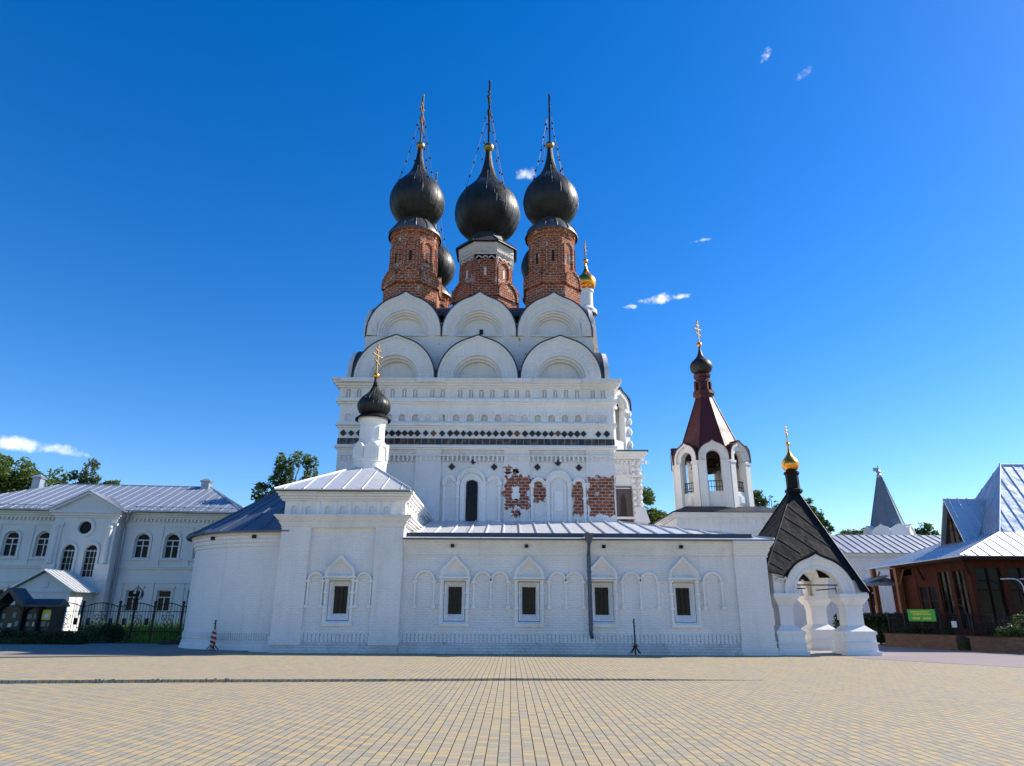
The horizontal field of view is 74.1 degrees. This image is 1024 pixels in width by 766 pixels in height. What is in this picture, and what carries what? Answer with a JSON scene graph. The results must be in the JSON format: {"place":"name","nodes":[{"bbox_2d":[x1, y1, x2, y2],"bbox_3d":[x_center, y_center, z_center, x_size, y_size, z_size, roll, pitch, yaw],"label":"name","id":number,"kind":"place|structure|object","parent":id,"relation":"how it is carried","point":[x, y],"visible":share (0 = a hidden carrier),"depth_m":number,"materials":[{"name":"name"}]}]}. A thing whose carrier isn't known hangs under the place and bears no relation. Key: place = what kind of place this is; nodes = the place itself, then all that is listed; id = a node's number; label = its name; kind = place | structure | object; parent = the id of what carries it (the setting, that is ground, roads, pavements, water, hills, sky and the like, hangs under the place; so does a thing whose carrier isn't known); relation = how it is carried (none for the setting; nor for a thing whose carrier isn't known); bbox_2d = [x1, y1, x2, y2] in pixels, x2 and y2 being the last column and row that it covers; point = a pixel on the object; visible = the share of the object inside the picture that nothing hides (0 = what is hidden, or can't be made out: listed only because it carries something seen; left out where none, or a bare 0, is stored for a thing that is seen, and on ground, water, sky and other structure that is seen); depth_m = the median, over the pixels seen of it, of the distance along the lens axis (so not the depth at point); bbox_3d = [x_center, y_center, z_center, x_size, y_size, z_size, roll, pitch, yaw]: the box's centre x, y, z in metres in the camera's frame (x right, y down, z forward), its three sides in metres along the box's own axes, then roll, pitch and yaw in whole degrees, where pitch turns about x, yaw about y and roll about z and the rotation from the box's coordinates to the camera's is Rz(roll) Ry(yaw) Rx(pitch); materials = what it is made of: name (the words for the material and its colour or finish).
{"place":"outdoors","nodes":[
{"label":"outdoors","id":0,"kind":"place"},
{"bbox_2d":[88,636,157,643],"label":"lawn","id":1,"kind":"structure","parent":0,"point":[116,642],"depth_m":35.83,"materials":[{"name":"green plant"}]},
{"bbox_2d":[0,587,69,633],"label":"notice board","id":2,"kind":"object","parent":1,"relation":"on","point":[27,612],"visible":0.91,"depth_m":36.22,"materials":[{"name":"black metal"}]},
{"bbox_2d":[76,619,108,641],"bbox_3d":[-22.584,13.429,36.642,1.804,1.311,0.883,5,-19,-13],"label":"flowering shrub","id":3,"kind":"object","parent":1,"relation":"on","point":[94,628],"visible":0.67,"depth_m":36.49,"materials":[{"name":"green plant"}]},
{"bbox_2d":[15,600,186,641],"bbox_3d":[-21.916,13.117,37.256,11.690,2.225,0.170,-1,-19,3],"label":"iron fence","id":4,"kind":"object","parent":1,"relation":"on","point":[124,620],"visible":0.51,"depth_m":37.28,"materials":[{"name":"black metal"}]},
{"bbox_2d":[98,623,127,642],"bbox_3d":[-21.173,13.241,35.829,1.552,1.134,1.183,0,-19,0],"label":"shrub","id":5,"kind":"object","parent":1,"relation":"on","point":[110,630],"visible":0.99,"depth_m":35.67,"materials":[{"name":"green plant"}]},
{"bbox_2d":[84,618,183,642],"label":"grass","id":6,"kind":"structure","parent":1,"relation":"on","point":[157,636],"depth_m":46.04,"materials":[{"name":"green plant"}]},
{"bbox_2d":[126,585,143,641],"bbox_3d":[-20.363,12.478,36.485,0.762,3.050,0.568,0,-19,0],"label":"street lamp","id":7,"kind":"object","parent":1,"relation":"on","point":[135,602],"visible":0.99,"depth_m":36.58,"materials":[{"name":"black metal"}]},
{"bbox_2d":[0,643,247,657],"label":"asphalt road","id":8,"kind":"structure","parent":0,"point":[73,650],"depth_m":28.42,"materials":[{"name":"grey asphalt"}]},
{"bbox_2d":[0,630,90,644],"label":"hedge","id":9,"kind":"object","parent":8,"relation":"on","point":[68,637],"visible":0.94,"depth_m":33.92,"materials":[{"name":"green plant"}]},
{"bbox_2d":[158,639,180,644],"bbox_3d":[-16.857,13.397,34.807,2.223,0.441,1.993,0,-19,0],"label":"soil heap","id":10,"kind":"object","parent":8,"relation":"on","point":[171,642],"visible":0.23,"depth_m":34.24,"materials":[{"name":"black soil"}]},
{"bbox_2d":[206,620,218,650],"bbox_3d":[-12.804,10.844,29.139,0.416,1.270,0.416,0,-19,0],"label":"barrier post","id":11,"kind":"object","parent":8,"relation":"on","point":[213,638],"visible":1,"depth_m":29.03,"materials":[{"name":"red metal"}]},
{"bbox_2d":[95,678,229,680],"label":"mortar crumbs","id":12,"kind":"object","parent":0,"point":[160,679],"visible":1,"depth_m":16.42,"materials":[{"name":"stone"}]},
{"bbox_2d":[0,652,760,683],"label":"raised pavement","id":13,"kind":"structure","parent":0,"point":[301,667],"depth_m":20.24,"materials":[{"name":"grey stone"}]},
{"bbox_2d":[630,619,640,654],"bbox_3d":[5.117,10.577,28.309,0.416,1.410,0.416,0,-19,0],"label":"barrier post","id":14,"kind":"object","parent":13,"relation":"on","point":[635,644],"visible":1,"depth_m":28.22,"materials":[{"name":"black metal"}]},
{"bbox_2d":[0,655,1023,765],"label":"paved square","id":15,"kind":"structure","parent":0,"point":[822,710],"depth_m":10.80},
{"bbox_2d":[178,344,432,652],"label":"chapel","id":16,"kind":"structure","parent":15,"relation":"on","point":[313,565],"depth_m":30.15,"materials":[{"name":"white paint"}]},
{"bbox_2d":[321,554,356,625],"bbox_3d":[-7.495,9.027,29.620,1.400,2.970,0.680,0,-19,0],"label":"window","id":17,"kind":"structure","parent":16,"relation":"in","point":[341,592],"depth_m":29.55,"materials":[{"name":"white paint"}]},
{"bbox_2d":[332,80,621,539],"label":"church","id":18,"kind":"structure","parent":15,"relation":"on","point":[503,404],"depth_m":41.72,"materials":[{"name":"paint"}]},
{"bbox_2d":[459,474,482,520],"bbox_3d":[-2.314,6.767,38.884,1.320,3.080,0.220,0,-19,0],"label":"window","id":19,"kind":"structure","parent":18,"relation":"in","point":[471,486],"depth_m":38.89,"materials":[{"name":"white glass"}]},
{"bbox_2d":[548,474,568,521],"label":"walled up window","id":20,"kind":"structure","parent":18,"relation":"in","point":[558,498],"depth_m":38.93,"materials":[{"name":"white paint"}]},
{"bbox_2d":[397,520,778,655],"bbox_3d":[3.365,11.214,38.074,16.481,6.793,18.700,0,-19,0],"label":"gallery","id":21,"kind":"object","parent":15,"relation":"on","point":[535,587],"visible":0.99,"depth_m":29.67,"materials":[{"name":"white brick"}]},
{"bbox_2d":[438,555,470,626],"bbox_3d":[-2.506,9.098,29.752,1.400,2.970,0.680,0,-19,0],"label":"window","id":22,"kind":"structure","parent":21,"relation":"in","point":[454,595],"depth_m":29.67,"materials":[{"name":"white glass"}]},
{"bbox_2d":[513,556,544,626],"bbox_3d":[0.744,9.114,29.752,1.400,2.970,0.680,0,-19,0],"label":"window","id":23,"kind":"structure","parent":21,"relation":"in","point":[527,605],"depth_m":29.67,"materials":[{"name":"white paint"}]},
{"bbox_2d":[586,556,618,626],"bbox_3d":[3.944,9.130,29.752,1.400,2.970,0.680,0,-19,0],"label":"window","id":24,"kind":"structure","parent":21,"relation":"in","point":[604,597],"depth_m":29.71,"materials":[{"name":"white paint"}]},
{"bbox_2d":[667,556,702,627],"bbox_3d":[7.514,9.148,29.752,1.400,2.970,0.680,0,-19,0],"label":"window","id":25,"kind":"structure","parent":21,"relation":"in","point":[686,614],"depth_m":29.66,"materials":[{"name":"white paint"}]},
{"bbox_2d":[653,320,774,624],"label":"bell tower","id":26,"kind":"structure","parent":15,"relation":"on","point":[710,444],"depth_m":44.89,"materials":[{"name":"white paint"}]},
{"bbox_2d":[758,427,882,655],"bbox_3d":[13.513,7.386,33.050,4.621,10.890,5.115,0,-19,0],"label":"porch","id":27,"kind":"object","parent":15,"relation":"on","point":[807,554],"visible":0.88,"depth_m":30.59,"materials":[{"name":"paint"}]},
{"bbox_2d":[0,0,1023,534],"label":"sky","id":28,"kind":"structure","parent":0,"point":[197,219],"materials":[{"name":"blue"}]},
{"bbox_2d":[579,241,649,523],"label":"bell tower","id":29,"kind":"structure","parent":0,"point":[629,476],"depth_m":59.16,"materials":[{"name":"white paint"}]},
{"bbox_2d":[852,643,1023,667],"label":"side lane","id":30,"kind":"structure","parent":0,"point":[969,657],"depth_m":28.41,"materials":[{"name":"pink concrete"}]},
{"bbox_2d":[793,534,940,627],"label":"monastery wing","id":31,"kind":"structure","parent":30,"relation":"on","point":[861,553],"depth_m":60.15,"materials":[{"name":"white paint"}]},
{"bbox_2d":[833,612,913,644],"bbox_3d":[21.437,14.614,40.243,1.421,2.021,5.231,14,-23,-34],"label":"hedge","id":32,"kind":"object","parent":30,"relation":"on","point":[878,623],"visible":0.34,"depth_m":39.77,"materials":[{"name":"green plant"}]},
{"bbox_2d":[867,597,880,644],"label":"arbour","id":33,"kind":"object","parent":30,"relation":"on","point":[873,604],"visible":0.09,"depth_m":40.94,"materials":[{"name":"brown wood"}]},
{"bbox_2d":[883,633,970,649],"bbox_3d":[22.029,13.780,36.087,1.018,0.830,4.806,6,-20,-16],"label":"planter","id":34,"kind":"object","parent":30,"relation":"on","point":[932,641],"visible":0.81,"depth_m":35.66,"materials":[{"name":"brick"}]},
{"bbox_2d":[901,625,954,634],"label":"flower bed plants","id":35,"kind":"object","parent":34,"relation":"in","point":[914,630],"visible":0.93,"depth_m":36.22,"materials":[{"name":"green plant"}]},
{"bbox_2d":[887,604,1023,646],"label":"iron fence","id":36,"kind":"object","parent":30,"relation":"on","point":[939,616],"visible":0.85,"depth_m":34.30,"materials":[{"name":"black metal"}]},
{"bbox_2d":[907,609,936,620],"bbox_3d":[21.713,12.318,35.971,0.048,0.600,1.698,6,-20,-17],"label":"sign","id":37,"kind":"object","parent":36,"relation":"attached to","point":[921,614],"visible":1,"depth_m":35.93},
{"bbox_2d":[951,621,956,626],"bbox_3d":[22.239,12.132,34.118,0.220,0.300,0.024,-8,-21,24],"label":"notice","id":38,"kind":"object","parent":36,"relation":"attached to","point":[954,623],"visible":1,"depth_m":34.11,"materials":[{"name":"paper"}]},
{"bbox_2d":[961,638,970,650],"bbox_3d":[22.692,13.036,33.841,0.630,0.648,0.494,0,-19,0],"label":"weed tuft","id":39,"kind":"object","parent":30,"relation":"on","point":[968,647],"visible":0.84,"depth_m":33.76,"materials":[{"name":"green plant"}]},
{"bbox_2d":[966,636,1023,653],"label":"planter","id":40,"kind":"object","parent":30,"relation":"on","point":[1005,644],"visible":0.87,"depth_m":32.17,"materials":[{"name":"brick"}]},
{"bbox_2d":[992,623,1023,636],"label":"flower bed plants","id":41,"kind":"object","parent":40,"relation":"in","point":[1011,630],"visible":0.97,"depth_m":31.94,"materials":[{"name":"green plant"}]},
{"bbox_2d":[1009,611,1023,626],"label":"shrub","id":42,"kind":"object","parent":30,"relation":"on","point":[1020,621],"visible":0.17,"depth_m":32.65,"materials":[{"name":"green plant"}]},
{"bbox_2d":[861,463,1023,642],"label":"timber house","id":43,"kind":"structure","parent":0,"point":[972,561],"depth_m":38.50,"materials":[{"name":"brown wood"}]},
{"bbox_2d":[918,584,942,633],"bbox_3d":[24.025,13.148,38.744,0.100,3.160,1.930,0,-19,0],"label":"door","id":44,"kind":"structure","parent":43,"relation":"in","point":[927,593],"depth_m":38.96,"materials":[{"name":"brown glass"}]},
{"bbox_2d":[938,572,957,627],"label":"window","id":45,"kind":"structure","parent":43,"relation":"in","point":[944,580],"depth_m":37.48,"materials":[{"name":"black glass"}]},
{"bbox_2d":[952,570,975,628],"bbox_3d":[24.043,11.498,36.058,0.100,3.050,1.100,0,-19,0],"label":"window","id":46,"kind":"structure","parent":43,"relation":"in","point":[959,576],"depth_m":36.15,"materials":[{"name":"black glass"}]},
{"bbox_2d":[974,568,1009,633],"bbox_3d":[25.044,11.333,35.328,1.460,3.400,0.110,0,-19,0],"label":"window","id":47,"kind":"structure","parent":43,"relation":"in","point":[988,581],"depth_m":35.44,"materials":[{"name":"black glass"}]},
{"bbox_2d":[1006,568,1023,619],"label":"window","id":48,"kind":"structure","parent":43,"relation":"in","point":[1017,591],"depth_m":35.57,"materials":[{"name":"black glass"}]},
{"label":"ground","id":49,"kind":"structure","parent":0,"visible":0},
{"bbox_2d":[0,452,74,493],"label":"tree","id":50,"kind":"object","parent":49,"relation":"on","point":[11,480],"visible":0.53,"depth_m":81.39,"materials":[{"name":"green plant"}]},
{"bbox_2d":[61,458,102,483],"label":"tree","id":51,"kind":"object","parent":49,"relation":"on","point":[92,463],"visible":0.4,"depth_m":80.47,"materials":[{"name":"green plant"}]},
{"bbox_2d":[103,479,120,484],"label":"tree","id":52,"kind":"object","parent":49,"relation":"on","point":[114,482],"visible":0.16,"depth_m":80.14,"materials":[{"name":"green plant"}]},
{"bbox_2d":[0,474,243,631],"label":"residential block","id":53,"kind":"structure","parent":49,"relation":"on","point":[79,544],"depth_m":53.36,"materials":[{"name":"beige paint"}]},
{"bbox_2d":[0,585,8,593],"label":"window","id":54,"kind":"structure","parent":53,"relation":"in","point":[2,587],"depth_m":52.03,"materials":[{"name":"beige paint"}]},
{"bbox_2d":[0,528,21,558],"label":"window","id":55,"kind":"structure","parent":53,"relation":"in","point":[11,548],"depth_m":53.25,"materials":[{"name":"beige paint"}]},
{"bbox_2d":[27,529,50,558],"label":"window","id":56,"kind":"structure","parent":53,"relation":"in","point":[42,542],"depth_m":53.47,"materials":[{"name":"beige paint"}]},
{"bbox_2d":[61,545,74,571],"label":"window","id":57,"kind":"structure","parent":53,"relation":"in","point":[69,551],"depth_m":52.35,"materials":[{"name":"black glass"}]},
{"bbox_2d":[80,522,90,533],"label":"round window","id":58,"kind":"structure","parent":53,"relation":"in","point":[85,527],"depth_m":53.19,"materials":[{"name":"black glass"}]},
{"bbox_2d":[82,545,96,576],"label":"window","id":59,"kind":"structure","parent":53,"relation":"in","point":[90,557],"depth_m":52.43,"materials":[{"name":"black glass"}]},
{"bbox_2d":[120,586,144,612],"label":"window","id":60,"kind":"structure","parent":53,"relation":"in","point":[129,599],"depth_m":52.83,"materials":[{"name":"beige paint"}]},
{"bbox_2d":[127,530,152,559],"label":"window","id":61,"kind":"structure","parent":53,"relation":"in","point":[144,541],"depth_m":54.14,"materials":[{"name":"beige paint"}]},
{"bbox_2d":[152,586,174,612],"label":"window","id":62,"kind":"structure","parent":53,"relation":"in","point":[165,595],"depth_m":53.07,"materials":[{"name":"beige paint"}]},
{"bbox_2d":[157,531,181,560],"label":"window","id":63,"kind":"structure","parent":53,"relation":"in","point":[173,542],"depth_m":54.34,"materials":[{"name":"beige paint"}]},
{"bbox_2d":[184,587,189,612],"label":"window","id":64,"kind":"structure","parent":53,"relation":"in","point":[187,588],"depth_m":53.19,"materials":[{"name":"beige paint"}]},
{"bbox_2d":[187,542,194,560],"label":"window","id":65,"kind":"structure","parent":53,"relation":"in","point":[191,550],"depth_m":54.18,"materials":[{"name":"beige paint"}]},
{"bbox_2d":[250,450,319,501],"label":"tree","id":66,"kind":"object","parent":49,"relation":"on","point":[285,468],"visible":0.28,"depth_m":60.47,"materials":[{"name":"green plant"}]},
{"bbox_2d":[642,486,666,523],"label":"tree","id":67,"kind":"object","parent":49,"relation":"on","point":[654,515],"visible":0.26,"depth_m":70.01,"materials":[{"name":"green plant"}]},
{"bbox_2d":[753,490,769,506],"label":"tree","id":68,"kind":"object","parent":49,"relation":"on","point":[758,498],"visible":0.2,"depth_m":75.01,"materials":[{"name":"green plant"}]},
{"bbox_2d":[766,495,778,508],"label":"tree","id":69,"kind":"object","parent":49,"relation":"on","point":[775,505],"visible":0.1,"depth_m":77.79,"materials":[{"name":"green plant"}]},
{"bbox_2d":[803,497,834,534],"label":"tree","id":70,"kind":"object","parent":49,"relation":"on","point":[830,529],"visible":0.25,"depth_m":76.78,"materials":[{"name":"green plant"}]},
{"bbox_2d":[837,528,864,534],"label":"tree","id":71,"kind":"object","parent":49,"relation":"on","point":[853,532],"visible":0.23,"depth_m":84.32,"materials":[{"name":"green plant"}]},
{"bbox_2d":[863,466,915,534],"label":"turret","id":72,"kind":"object","parent":49,"relation":"on","point":[886,518],"visible":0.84,"depth_m":73.52,"materials":[{"name":"grey metal"}]},
{"bbox_2d":[914,522,939,534],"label":"tree","id":73,"kind":"object","parent":49,"relation":"on","point":[927,528],"visible":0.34,"depth_m":88.49,"materials":[{"name":"green plant"}]}
]}

